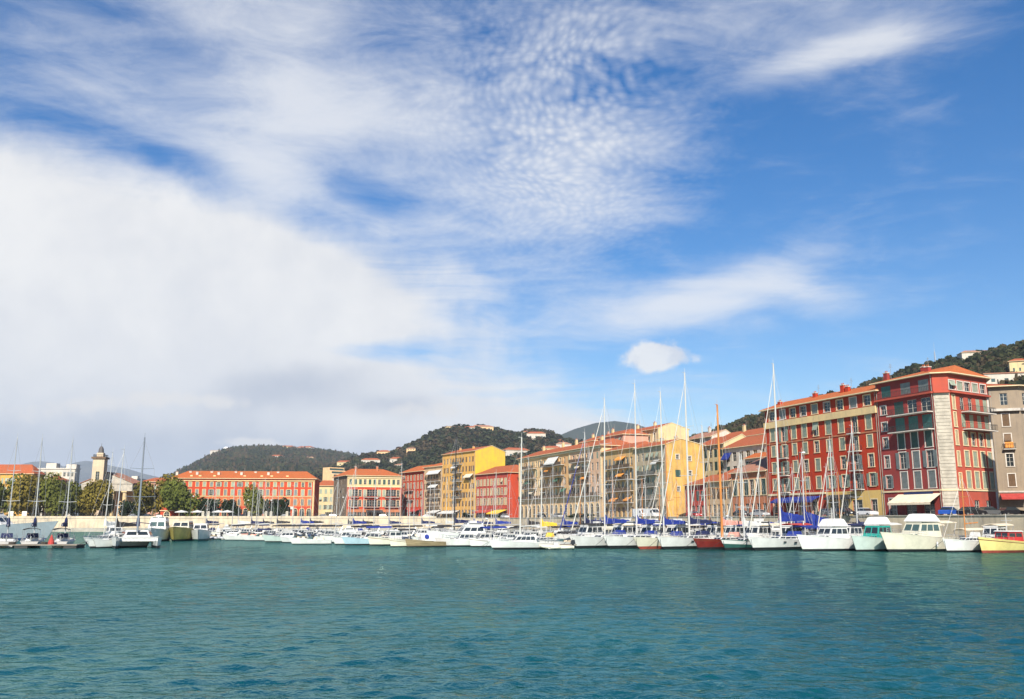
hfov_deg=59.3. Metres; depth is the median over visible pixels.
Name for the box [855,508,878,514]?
parked car
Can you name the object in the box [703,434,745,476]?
terrace house
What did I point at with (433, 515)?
sailboat
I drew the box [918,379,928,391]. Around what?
window
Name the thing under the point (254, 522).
sailboat
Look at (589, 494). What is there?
sailboat
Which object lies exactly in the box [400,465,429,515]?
orange roofed building
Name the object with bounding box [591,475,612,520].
sailboat
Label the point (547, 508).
arched window
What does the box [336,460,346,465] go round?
hill house
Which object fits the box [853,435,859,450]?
window
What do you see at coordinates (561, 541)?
motorboat
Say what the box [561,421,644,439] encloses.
blue hill
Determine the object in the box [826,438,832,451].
window
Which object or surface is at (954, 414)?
window
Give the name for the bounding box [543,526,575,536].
motor cruiser
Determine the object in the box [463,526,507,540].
motor cruiser
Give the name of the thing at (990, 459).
window
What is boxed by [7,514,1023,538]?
quay wall
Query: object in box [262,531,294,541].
motor cruiser
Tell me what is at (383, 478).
loggia building
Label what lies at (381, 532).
sailboat
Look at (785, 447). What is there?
window
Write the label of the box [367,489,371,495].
window
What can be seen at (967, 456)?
window
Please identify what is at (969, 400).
window
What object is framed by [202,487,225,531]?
sailboat
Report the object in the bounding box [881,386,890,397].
window
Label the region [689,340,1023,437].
hillside woods
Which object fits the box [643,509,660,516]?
van
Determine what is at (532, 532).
motor cruiser
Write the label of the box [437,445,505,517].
tall building
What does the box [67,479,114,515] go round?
plane tree
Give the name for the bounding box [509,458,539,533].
sailboat
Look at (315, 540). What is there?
motorboat
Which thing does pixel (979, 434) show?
window
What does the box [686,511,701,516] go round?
parked car
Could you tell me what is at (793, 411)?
window
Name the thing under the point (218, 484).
window
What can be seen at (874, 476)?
window
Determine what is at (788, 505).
window
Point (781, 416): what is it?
window
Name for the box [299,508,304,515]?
arched window
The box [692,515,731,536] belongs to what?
motor cruiser
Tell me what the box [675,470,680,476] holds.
window
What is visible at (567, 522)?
sailboat
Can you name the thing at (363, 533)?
motor cruiser
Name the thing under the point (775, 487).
window
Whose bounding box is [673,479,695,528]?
sailboat
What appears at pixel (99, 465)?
bell tower
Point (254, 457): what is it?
ridge woods
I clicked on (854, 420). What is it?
window
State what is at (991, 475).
window
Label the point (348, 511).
sailboat
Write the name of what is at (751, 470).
shop house
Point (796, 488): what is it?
window
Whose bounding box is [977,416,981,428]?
window
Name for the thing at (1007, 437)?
window
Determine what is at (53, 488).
plane tree
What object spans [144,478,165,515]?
pink house
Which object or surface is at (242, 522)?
sailboat
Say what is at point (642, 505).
sailboat
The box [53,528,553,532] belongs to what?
quay
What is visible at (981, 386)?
window
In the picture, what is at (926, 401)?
window
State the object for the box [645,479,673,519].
sailboat
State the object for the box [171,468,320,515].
long building
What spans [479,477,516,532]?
sailboat
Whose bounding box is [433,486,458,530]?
sailboat
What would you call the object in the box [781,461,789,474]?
window
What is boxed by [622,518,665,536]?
motor cruiser
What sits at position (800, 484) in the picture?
street lamp
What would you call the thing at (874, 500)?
window
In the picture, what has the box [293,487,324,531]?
sailboat
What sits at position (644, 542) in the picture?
sailboat
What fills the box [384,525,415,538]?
motor cruiser
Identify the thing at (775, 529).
motor cruiser
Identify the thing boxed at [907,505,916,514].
window
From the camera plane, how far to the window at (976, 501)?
152.78 m
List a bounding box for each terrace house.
[689,424,729,443]
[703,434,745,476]
[721,434,765,472]
[725,423,764,436]
[743,452,766,464]
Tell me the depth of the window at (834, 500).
174.78 m
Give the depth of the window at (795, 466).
186.14 m
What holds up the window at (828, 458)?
in the apartment building at (816, 422)
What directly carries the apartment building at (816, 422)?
on the street
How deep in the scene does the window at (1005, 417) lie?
175.64 m
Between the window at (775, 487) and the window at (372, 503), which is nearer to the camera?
the window at (775, 487)
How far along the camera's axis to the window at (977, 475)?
153.68 m
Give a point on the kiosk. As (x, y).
(164, 512)
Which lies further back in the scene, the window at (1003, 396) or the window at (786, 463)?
the window at (786, 463)
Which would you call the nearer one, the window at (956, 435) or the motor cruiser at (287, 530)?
the window at (956, 435)
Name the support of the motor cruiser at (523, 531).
on the harbour water
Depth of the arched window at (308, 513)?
355.92 m
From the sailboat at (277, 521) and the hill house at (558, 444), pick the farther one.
the hill house at (558, 444)
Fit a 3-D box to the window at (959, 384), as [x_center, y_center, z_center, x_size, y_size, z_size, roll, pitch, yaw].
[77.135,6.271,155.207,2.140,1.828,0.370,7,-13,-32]
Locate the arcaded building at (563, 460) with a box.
[516,435,629,517]
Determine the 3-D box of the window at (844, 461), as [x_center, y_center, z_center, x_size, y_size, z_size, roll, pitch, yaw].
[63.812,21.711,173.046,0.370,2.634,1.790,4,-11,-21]
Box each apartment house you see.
[600,441,650,516]
[636,421,689,442]
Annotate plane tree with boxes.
[0,473,27,515]
[6,475,46,515]
[37,472,82,515]
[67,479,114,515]
[103,496,114,515]
[133,473,181,515]
[159,478,203,515]
[242,484,266,515]
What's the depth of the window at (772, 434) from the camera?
193.84 m
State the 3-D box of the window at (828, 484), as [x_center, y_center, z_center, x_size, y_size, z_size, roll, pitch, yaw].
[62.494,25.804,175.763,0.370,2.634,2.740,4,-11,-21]
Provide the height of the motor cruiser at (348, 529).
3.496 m
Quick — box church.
[79,472,139,515]
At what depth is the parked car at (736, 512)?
188.56 m
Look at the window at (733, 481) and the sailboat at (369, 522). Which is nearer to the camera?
the window at (733, 481)
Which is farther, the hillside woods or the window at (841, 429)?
the hillside woods
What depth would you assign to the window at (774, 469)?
192.52 m
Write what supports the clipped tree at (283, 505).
on the street
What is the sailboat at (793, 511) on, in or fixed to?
on the harbour water
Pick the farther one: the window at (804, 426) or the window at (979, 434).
the window at (804, 426)
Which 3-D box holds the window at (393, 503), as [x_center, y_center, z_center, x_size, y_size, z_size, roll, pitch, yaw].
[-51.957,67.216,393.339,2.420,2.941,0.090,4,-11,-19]
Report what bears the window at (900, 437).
in the corner building at (935, 430)
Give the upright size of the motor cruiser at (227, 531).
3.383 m
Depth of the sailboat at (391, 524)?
200.56 m
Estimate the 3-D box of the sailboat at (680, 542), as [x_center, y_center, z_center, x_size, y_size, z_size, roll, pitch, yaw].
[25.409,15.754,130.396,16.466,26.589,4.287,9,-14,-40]
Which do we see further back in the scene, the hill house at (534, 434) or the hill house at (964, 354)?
the hill house at (534, 434)
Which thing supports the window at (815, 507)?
in the apartment building at (816, 422)
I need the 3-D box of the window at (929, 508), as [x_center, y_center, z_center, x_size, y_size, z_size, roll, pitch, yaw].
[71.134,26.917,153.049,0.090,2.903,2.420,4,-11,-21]
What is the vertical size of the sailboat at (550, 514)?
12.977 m
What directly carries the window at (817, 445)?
in the apartment building at (816, 422)
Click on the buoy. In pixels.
(51, 540)
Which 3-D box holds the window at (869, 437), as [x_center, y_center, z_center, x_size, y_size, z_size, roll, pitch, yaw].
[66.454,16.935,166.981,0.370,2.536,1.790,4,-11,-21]
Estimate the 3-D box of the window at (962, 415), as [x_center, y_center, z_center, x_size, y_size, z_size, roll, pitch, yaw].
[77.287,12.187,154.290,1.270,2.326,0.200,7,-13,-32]
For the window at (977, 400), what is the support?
in the corner building at (935, 430)
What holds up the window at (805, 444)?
in the apartment building at (816, 422)
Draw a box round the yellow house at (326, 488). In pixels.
[318,479,333,515]
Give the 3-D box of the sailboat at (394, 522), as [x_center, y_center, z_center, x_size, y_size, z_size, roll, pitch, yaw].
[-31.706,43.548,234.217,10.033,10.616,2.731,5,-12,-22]
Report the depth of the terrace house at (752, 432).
275.55 m
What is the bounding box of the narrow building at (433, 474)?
[423,463,442,517]
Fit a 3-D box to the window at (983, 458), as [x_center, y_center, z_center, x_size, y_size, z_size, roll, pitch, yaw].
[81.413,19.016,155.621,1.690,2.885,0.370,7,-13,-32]
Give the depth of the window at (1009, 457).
174.31 m
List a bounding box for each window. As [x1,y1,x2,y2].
[95,471,99,479]
[163,511,169,515]
[208,489,213,495]
[215,482,221,486]
[286,489,291,495]
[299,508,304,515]
[306,508,311,515]
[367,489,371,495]
[371,500,376,506]
[390,500,395,506]
[521,506,523,517]
[529,505,531,517]
[546,504,548,516]
[559,504,562,514]
[564,504,567,516]
[569,504,572,514]
[579,503,582,512]
[585,503,588,516]
[590,503,593,516]
[596,502,599,516]
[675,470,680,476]
[696,491,698,500]
[724,487,730,498]
[732,480,737,495]
[738,480,743,495]
[743,479,748,495]
[749,479,754,495]
[754,478,760,494]
[760,478,766,494]
[768,411,774,421]
[770,428,775,441]
[771,445,775,457]
[772,462,776,474]
[772,478,777,490]
[773,503,778,515]
[778,426,787,441]
[779,409,785,419]
[780,444,788,457]
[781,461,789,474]
[782,478,790,491]
[786,503,792,513]
[789,407,795,417]
[790,425,796,438]
[792,443,797,455]
[793,460,798,472]
[794,477,799,489]
[799,405,806,416]
[801,423,807,437]
[802,441,808,453]
[803,459,809,471]
[804,476,810,489]
[811,403,817,414]
[811,500,818,515]
[812,422,818,436]
[813,440,819,452]
[815,458,820,470]
[816,475,822,488]
[823,401,830,412]
[825,420,830,434]
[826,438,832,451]
[826,475,836,488]
[827,457,833,470]
[831,500,838,510]
[835,399,843,410]
[837,418,844,433]
[839,437,845,450]
[839,474,849,487]
[840,455,846,469]
[841,499,848,515]
[849,396,857,408]
[851,416,857,432]
[851,454,862,469]
[852,473,863,487]
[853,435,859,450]
[853,500,862,510]
[862,394,870,406]
[864,414,872,429]
[866,434,873,447]
[866,472,877,486]
[867,453,874,467]
[870,498,878,514]
[879,405,886,415]
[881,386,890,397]
[881,421,887,431]
[882,437,889,449]
[883,475,893,488]
[884,455,890,468]
[888,498,897,514]
[894,401,903,414]
[895,417,904,431]
[895,451,909,469]
[897,433,905,449]
[900,382,909,394]
[900,471,908,489]
[907,399,916,412]
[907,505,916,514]
[908,416,918,429]
[910,431,918,448]
[911,450,920,468]
[913,470,922,488]
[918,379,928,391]
[921,397,930,410]
[922,414,932,428]
[922,449,937,467]
[924,430,933,447]
[924,499,935,514]
[927,469,936,487]
[948,379,956,389]
[951,394,956,409]
[953,411,957,426]
[954,429,959,444]
[956,380,963,391]
[956,450,961,466]
[958,472,963,488]
[959,397,963,409]
[961,414,965,426]
[962,431,968,445]
[963,381,970,391]
[964,450,970,466]
[966,470,973,488]
[968,398,971,410]
[969,415,973,427]
[970,432,977,446]
[971,382,978,393]
[972,450,979,467]
[974,471,981,488]
[975,399,979,411]
[975,500,978,507]
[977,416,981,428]
[978,433,984,446]
[979,383,986,394]
[980,451,986,467]
[982,471,988,488]
[983,400,986,412]
[984,416,988,428]
[985,433,992,447]
[987,451,992,467]
[989,471,996,489]
[999,393,1007,404]
[1001,413,1010,426]
[1003,433,1012,446]
[1005,453,1014,466]
[1007,473,1017,486]
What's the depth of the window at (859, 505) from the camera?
168.83 m
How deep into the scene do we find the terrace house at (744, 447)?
234.26 m
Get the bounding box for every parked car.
[553,513,562,516]
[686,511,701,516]
[732,510,749,515]
[750,510,769,515]
[817,509,832,515]
[834,508,858,515]
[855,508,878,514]
[938,507,957,514]
[956,507,986,514]
[978,507,1000,514]
[999,507,1023,513]
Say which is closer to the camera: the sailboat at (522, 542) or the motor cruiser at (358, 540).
the sailboat at (522, 542)
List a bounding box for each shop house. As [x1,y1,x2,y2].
[682,474,718,516]
[704,468,738,515]
[728,457,769,515]
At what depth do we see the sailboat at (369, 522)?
240.09 m
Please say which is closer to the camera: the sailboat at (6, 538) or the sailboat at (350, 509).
the sailboat at (6, 538)
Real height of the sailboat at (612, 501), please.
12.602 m
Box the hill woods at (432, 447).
[309,424,582,480]
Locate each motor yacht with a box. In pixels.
[0,513,57,539]
[102,525,121,534]
[145,515,169,541]
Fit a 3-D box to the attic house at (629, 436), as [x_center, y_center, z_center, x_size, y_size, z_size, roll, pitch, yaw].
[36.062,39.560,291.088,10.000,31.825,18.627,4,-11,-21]
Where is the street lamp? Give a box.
[798,452,804,514]
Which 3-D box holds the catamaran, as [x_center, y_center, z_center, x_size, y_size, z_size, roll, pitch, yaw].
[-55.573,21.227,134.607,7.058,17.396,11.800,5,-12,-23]
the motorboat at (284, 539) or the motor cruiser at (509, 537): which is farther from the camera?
the motorboat at (284, 539)
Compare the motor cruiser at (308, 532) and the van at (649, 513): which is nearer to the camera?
the motor cruiser at (308, 532)
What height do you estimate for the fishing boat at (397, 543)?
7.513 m
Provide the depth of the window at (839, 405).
175.34 m
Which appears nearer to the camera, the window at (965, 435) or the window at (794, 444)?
the window at (965, 435)
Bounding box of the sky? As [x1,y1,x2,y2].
[0,0,1023,477]
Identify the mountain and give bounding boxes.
[25,461,158,515]
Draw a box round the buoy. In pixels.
[48,535,53,543]
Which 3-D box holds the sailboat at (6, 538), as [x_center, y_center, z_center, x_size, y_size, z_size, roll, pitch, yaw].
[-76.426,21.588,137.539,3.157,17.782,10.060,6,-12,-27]
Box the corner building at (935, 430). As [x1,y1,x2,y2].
[869,357,998,514]
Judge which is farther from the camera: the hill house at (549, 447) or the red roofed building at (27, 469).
the hill house at (549, 447)
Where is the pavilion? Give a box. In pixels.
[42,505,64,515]
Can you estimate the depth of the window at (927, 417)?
154.70 m
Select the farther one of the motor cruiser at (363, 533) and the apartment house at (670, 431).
the apartment house at (670, 431)
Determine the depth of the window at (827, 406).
178.62 m
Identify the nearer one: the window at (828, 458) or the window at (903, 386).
the window at (903, 386)
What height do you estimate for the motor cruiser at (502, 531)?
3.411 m
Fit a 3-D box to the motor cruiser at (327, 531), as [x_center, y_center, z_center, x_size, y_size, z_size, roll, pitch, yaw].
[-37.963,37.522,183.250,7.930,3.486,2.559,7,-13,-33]
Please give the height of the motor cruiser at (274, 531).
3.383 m
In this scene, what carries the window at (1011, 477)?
in the stone apartment building at (1006, 401)
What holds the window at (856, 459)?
in the apartment building at (816, 422)
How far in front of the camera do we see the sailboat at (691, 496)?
165.39 m
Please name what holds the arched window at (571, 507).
in the arcaded building at (563, 460)
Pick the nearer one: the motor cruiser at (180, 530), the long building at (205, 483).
the motor cruiser at (180, 530)
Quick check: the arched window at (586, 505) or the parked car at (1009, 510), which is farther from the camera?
the arched window at (586, 505)
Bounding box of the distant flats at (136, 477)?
[126,475,145,480]
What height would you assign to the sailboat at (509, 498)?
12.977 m
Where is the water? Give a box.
[0,532,1023,698]
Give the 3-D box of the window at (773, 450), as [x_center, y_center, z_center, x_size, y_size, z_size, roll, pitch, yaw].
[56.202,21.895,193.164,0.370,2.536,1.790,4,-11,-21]
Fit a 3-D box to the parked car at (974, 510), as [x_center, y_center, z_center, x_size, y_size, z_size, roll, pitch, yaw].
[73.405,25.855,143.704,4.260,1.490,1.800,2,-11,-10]
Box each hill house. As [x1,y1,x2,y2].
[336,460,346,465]
[361,458,380,462]
[377,450,389,453]
[389,457,399,462]
[406,448,415,452]
[474,425,492,429]
[503,447,529,455]
[526,432,545,438]
[541,446,560,449]
[554,442,570,446]
[957,350,986,358]
[982,372,1023,383]
[1006,358,1023,371]
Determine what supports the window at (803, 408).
in the apartment building at (816, 422)
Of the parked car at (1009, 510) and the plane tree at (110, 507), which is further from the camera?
the plane tree at (110, 507)
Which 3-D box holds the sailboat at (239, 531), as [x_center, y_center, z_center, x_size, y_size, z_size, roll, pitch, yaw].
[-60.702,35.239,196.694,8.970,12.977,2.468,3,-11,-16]
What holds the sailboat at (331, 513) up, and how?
on the harbour water
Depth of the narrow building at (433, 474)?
386.68 m
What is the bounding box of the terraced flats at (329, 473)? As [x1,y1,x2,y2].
[322,467,344,480]
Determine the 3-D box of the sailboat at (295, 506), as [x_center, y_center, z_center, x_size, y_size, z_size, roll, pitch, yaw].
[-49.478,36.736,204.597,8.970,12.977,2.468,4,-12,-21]
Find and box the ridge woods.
[167,444,357,477]
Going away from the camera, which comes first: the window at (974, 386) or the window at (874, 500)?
the window at (974, 386)
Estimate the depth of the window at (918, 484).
155.76 m
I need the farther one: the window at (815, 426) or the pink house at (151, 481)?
the pink house at (151, 481)
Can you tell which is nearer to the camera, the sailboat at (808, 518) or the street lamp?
the sailboat at (808, 518)
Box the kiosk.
[159,508,177,515]
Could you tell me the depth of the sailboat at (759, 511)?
149.52 m
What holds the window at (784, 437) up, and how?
in the apartment building at (816, 422)
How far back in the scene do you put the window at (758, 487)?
197.52 m
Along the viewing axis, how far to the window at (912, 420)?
157.59 m
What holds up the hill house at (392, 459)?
on the hill
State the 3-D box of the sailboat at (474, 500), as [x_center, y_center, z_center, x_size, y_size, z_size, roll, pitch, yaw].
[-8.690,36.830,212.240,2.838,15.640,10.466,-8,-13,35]
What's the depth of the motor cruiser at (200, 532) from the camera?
177.12 m
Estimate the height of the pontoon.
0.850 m
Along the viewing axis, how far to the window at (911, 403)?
158.29 m
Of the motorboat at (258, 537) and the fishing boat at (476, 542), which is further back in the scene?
the motorboat at (258, 537)
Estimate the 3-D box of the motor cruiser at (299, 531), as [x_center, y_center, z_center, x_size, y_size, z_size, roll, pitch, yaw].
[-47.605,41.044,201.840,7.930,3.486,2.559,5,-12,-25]
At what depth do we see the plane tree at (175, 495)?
332.97 m
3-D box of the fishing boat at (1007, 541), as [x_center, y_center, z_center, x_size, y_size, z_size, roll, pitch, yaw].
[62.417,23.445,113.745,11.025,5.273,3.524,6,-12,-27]
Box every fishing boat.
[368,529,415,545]
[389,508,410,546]
[405,533,445,546]
[469,509,491,546]
[978,514,1023,552]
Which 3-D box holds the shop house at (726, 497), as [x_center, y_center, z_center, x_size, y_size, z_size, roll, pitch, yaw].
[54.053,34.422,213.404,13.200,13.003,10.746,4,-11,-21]
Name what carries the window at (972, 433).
in the corner building at (935, 430)
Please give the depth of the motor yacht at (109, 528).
181.43 m
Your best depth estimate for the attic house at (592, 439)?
309.07 m
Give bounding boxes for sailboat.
[0,437,20,547]
[20,435,45,546]
[52,440,76,547]
[73,445,149,548]
[83,453,123,543]
[197,498,218,530]
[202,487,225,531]
[211,486,250,536]
[223,493,252,529]
[235,484,275,533]
[241,488,266,531]
[245,491,273,530]
[252,481,278,531]
[256,490,282,530]
[276,488,291,528]
[277,485,308,529]
[283,492,316,530]
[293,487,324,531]
[296,499,328,530]
[317,479,350,535]
[321,493,344,530]
[332,485,360,531]
[334,469,367,532]
[339,483,363,532]
[357,480,392,534]
[358,488,379,530]
[371,501,400,532]
[376,484,401,533]
[380,466,416,532]
[394,486,424,530]
[396,485,430,531]
[404,486,437,532]
[415,481,447,534]
[426,431,479,532]
[427,485,441,530]
[432,476,468,540]
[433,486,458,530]
[461,484,481,522]
[466,475,486,529]
[478,437,559,549]
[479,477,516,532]
[481,495,495,530]
[484,481,508,533]
[493,480,526,532]
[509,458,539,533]
[521,470,560,541]
[527,477,547,533]
[539,477,563,532]
[540,464,568,532]
[544,477,579,534]
[559,432,606,534]
[561,479,586,528]
[564,398,639,548]
[565,481,595,523]
[580,452,600,519]
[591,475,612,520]
[592,379,666,548]
[597,481,624,518]
[611,471,645,517]
[625,391,693,548]
[627,479,666,527]
[634,483,658,518]
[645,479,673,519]
[648,369,719,548]
[650,436,685,519]
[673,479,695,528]
[675,473,705,528]
[682,404,749,550]
[690,425,718,528]
[691,477,719,528]
[709,454,767,550]
[710,473,738,519]
[724,472,755,520]
[727,453,755,520]
[737,363,819,550]
[748,468,774,522]
[766,478,792,522]
[777,467,804,522]
[786,450,827,534]
[795,469,816,514]
[816,439,851,532]
[816,465,838,518]
[823,469,864,529]
[840,425,873,528]
[929,476,988,552]
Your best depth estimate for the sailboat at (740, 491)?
143.15 m
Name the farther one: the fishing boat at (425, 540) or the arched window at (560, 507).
the arched window at (560, 507)
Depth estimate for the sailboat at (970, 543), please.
113.55 m
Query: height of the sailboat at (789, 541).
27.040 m
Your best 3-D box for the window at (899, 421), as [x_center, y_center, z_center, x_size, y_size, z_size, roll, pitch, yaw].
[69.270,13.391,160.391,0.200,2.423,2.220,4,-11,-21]
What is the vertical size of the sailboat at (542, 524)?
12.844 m
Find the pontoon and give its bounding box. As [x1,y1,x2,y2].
[0,544,85,547]
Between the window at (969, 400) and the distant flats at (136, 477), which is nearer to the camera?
the window at (969, 400)
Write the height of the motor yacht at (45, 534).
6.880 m
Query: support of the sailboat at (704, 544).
on the harbour water
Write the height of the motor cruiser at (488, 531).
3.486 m
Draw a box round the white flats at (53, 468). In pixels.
[38,463,80,515]
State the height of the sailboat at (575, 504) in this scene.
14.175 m
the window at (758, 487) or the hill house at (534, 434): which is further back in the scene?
the hill house at (534, 434)
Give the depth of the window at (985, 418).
158.06 m
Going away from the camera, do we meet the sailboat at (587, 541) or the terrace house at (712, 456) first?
the sailboat at (587, 541)
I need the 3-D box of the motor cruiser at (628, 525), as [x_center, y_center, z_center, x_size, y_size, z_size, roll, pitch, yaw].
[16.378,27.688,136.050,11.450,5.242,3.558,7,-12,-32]
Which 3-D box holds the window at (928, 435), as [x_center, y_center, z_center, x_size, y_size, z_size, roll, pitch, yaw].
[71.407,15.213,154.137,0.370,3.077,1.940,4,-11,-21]
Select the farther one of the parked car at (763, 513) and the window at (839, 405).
the parked car at (763, 513)
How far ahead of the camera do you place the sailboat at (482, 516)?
221.29 m
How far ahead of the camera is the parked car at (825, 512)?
167.08 m
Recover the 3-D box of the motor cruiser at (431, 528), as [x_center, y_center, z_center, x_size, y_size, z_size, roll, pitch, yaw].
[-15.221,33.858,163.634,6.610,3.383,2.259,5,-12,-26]
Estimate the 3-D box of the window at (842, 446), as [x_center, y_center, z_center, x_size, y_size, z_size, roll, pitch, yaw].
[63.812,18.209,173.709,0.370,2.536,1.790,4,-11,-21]
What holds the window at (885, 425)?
in the corner building at (935, 430)
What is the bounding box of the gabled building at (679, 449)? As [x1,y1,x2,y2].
[633,432,705,516]
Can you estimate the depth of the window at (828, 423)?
177.79 m
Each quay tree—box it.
[462,512,471,517]
[566,513,595,517]
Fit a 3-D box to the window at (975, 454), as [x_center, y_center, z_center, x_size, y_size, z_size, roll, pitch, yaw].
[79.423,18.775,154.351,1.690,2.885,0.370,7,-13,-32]
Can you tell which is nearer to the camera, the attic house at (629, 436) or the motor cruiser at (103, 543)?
the motor cruiser at (103, 543)
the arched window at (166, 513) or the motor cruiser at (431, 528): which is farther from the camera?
the arched window at (166, 513)
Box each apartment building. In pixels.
[758,380,884,515]
[987,384,1023,510]
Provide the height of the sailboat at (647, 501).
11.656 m
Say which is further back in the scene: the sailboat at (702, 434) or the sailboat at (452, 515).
the sailboat at (452, 515)
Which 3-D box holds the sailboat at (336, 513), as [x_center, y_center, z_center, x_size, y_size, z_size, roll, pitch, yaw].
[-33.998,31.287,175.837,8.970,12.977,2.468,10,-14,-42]
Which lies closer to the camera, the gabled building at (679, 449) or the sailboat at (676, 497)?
the sailboat at (676, 497)
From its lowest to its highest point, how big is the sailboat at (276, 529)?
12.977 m
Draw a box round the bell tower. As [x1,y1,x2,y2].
[91,445,109,515]
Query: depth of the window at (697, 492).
219.57 m
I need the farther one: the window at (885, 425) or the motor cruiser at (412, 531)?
the motor cruiser at (412, 531)
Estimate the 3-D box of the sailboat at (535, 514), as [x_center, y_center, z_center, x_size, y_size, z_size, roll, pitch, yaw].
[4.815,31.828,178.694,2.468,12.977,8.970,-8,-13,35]
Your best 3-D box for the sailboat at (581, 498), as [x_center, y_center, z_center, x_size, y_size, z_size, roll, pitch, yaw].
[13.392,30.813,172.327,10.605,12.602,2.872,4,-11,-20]
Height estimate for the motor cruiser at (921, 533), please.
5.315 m
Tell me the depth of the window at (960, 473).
150.97 m
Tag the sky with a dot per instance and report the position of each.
(356, 226)
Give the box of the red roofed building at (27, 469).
[0,464,44,515]
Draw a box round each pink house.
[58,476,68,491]
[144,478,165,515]
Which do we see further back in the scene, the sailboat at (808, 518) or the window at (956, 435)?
the window at (956, 435)
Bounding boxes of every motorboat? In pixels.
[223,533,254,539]
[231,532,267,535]
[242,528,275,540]
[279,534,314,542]
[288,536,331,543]
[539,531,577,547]
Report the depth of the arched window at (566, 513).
290.11 m
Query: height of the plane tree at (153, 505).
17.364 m
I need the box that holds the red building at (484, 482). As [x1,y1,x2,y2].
[472,465,518,517]
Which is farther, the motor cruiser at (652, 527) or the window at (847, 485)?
the window at (847, 485)
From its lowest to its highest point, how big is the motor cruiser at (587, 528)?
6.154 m
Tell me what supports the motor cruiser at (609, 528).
on the harbour water
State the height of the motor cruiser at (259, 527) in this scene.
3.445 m
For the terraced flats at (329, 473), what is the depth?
644.28 m
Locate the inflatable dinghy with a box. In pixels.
[539,540,574,548]
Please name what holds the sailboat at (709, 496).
on the harbour water
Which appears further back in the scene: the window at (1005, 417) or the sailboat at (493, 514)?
the sailboat at (493, 514)
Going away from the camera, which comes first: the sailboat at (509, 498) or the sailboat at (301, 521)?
the sailboat at (509, 498)
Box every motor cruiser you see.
[93,533,123,547]
[168,521,193,540]
[191,523,210,540]
[211,525,235,532]
[217,525,240,533]
[241,524,257,531]
[252,524,269,531]
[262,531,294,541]
[264,525,300,535]
[266,525,281,533]
[276,524,291,531]
[295,525,311,533]
[297,525,320,537]
[307,525,342,536]
[320,526,354,542]
[332,533,361,544]
[342,526,391,544]
[354,525,375,535]
[359,525,378,531]
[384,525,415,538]
[386,525,422,534]
[412,526,443,539]
[415,525,436,533]
[426,518,497,537]
[435,533,474,546]
[443,525,461,531]
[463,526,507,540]
[483,525,498,532]
[495,526,513,537]
[495,527,522,540]
[516,525,537,534]
[525,526,546,536]
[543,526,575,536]
[554,525,579,539]
[556,523,614,539]
[590,515,641,536]
[602,522,612,532]
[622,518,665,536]
[650,519,700,537]
[690,525,706,533]
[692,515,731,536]
[709,524,746,538]
[730,518,779,537]
[767,521,811,537]
[771,520,784,535]
[796,512,855,550]
[847,523,863,538]
[851,517,901,551]
[880,514,959,551]
[952,528,982,537]
[981,523,1013,537]
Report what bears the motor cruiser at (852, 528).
on the harbour water
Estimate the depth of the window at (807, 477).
182.28 m
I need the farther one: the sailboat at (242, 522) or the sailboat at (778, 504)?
the sailboat at (242, 522)
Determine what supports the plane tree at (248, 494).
on the street
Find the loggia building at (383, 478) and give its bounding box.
[332,466,403,515]
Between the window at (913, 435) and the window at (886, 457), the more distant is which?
the window at (886, 457)
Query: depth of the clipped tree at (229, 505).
333.39 m
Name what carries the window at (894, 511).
in the corner building at (935, 430)
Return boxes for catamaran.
[111,437,161,548]
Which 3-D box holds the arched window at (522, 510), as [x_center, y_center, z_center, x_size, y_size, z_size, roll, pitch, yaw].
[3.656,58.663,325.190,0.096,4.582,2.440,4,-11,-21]
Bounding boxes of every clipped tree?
[118,500,135,515]
[131,510,146,515]
[196,497,222,515]
[222,499,241,515]
[262,497,289,515]
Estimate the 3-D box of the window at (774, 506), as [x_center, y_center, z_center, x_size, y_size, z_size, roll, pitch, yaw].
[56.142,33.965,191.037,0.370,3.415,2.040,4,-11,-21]
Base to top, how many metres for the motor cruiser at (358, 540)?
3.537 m
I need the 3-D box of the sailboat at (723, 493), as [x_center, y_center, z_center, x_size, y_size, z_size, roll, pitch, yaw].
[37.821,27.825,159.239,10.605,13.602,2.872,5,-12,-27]
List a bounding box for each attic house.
[578,429,603,443]
[596,428,649,442]
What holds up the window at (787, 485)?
in the apartment building at (816, 422)
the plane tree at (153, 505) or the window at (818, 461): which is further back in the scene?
the plane tree at (153, 505)
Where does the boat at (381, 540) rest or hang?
on the harbour water
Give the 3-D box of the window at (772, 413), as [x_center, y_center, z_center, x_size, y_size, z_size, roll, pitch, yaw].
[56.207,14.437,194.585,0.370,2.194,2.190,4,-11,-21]
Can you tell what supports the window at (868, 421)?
in the apartment building at (816, 422)
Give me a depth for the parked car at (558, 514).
276.56 m
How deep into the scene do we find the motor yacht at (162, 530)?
173.53 m
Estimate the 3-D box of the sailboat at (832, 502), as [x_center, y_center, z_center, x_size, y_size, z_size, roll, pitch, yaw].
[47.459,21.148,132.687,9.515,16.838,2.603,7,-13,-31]
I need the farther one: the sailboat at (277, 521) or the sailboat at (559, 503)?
the sailboat at (277, 521)
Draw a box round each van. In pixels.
[633,509,647,516]
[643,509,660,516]
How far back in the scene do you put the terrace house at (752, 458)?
223.22 m
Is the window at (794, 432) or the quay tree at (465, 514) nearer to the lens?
the window at (794, 432)
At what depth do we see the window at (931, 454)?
153.74 m

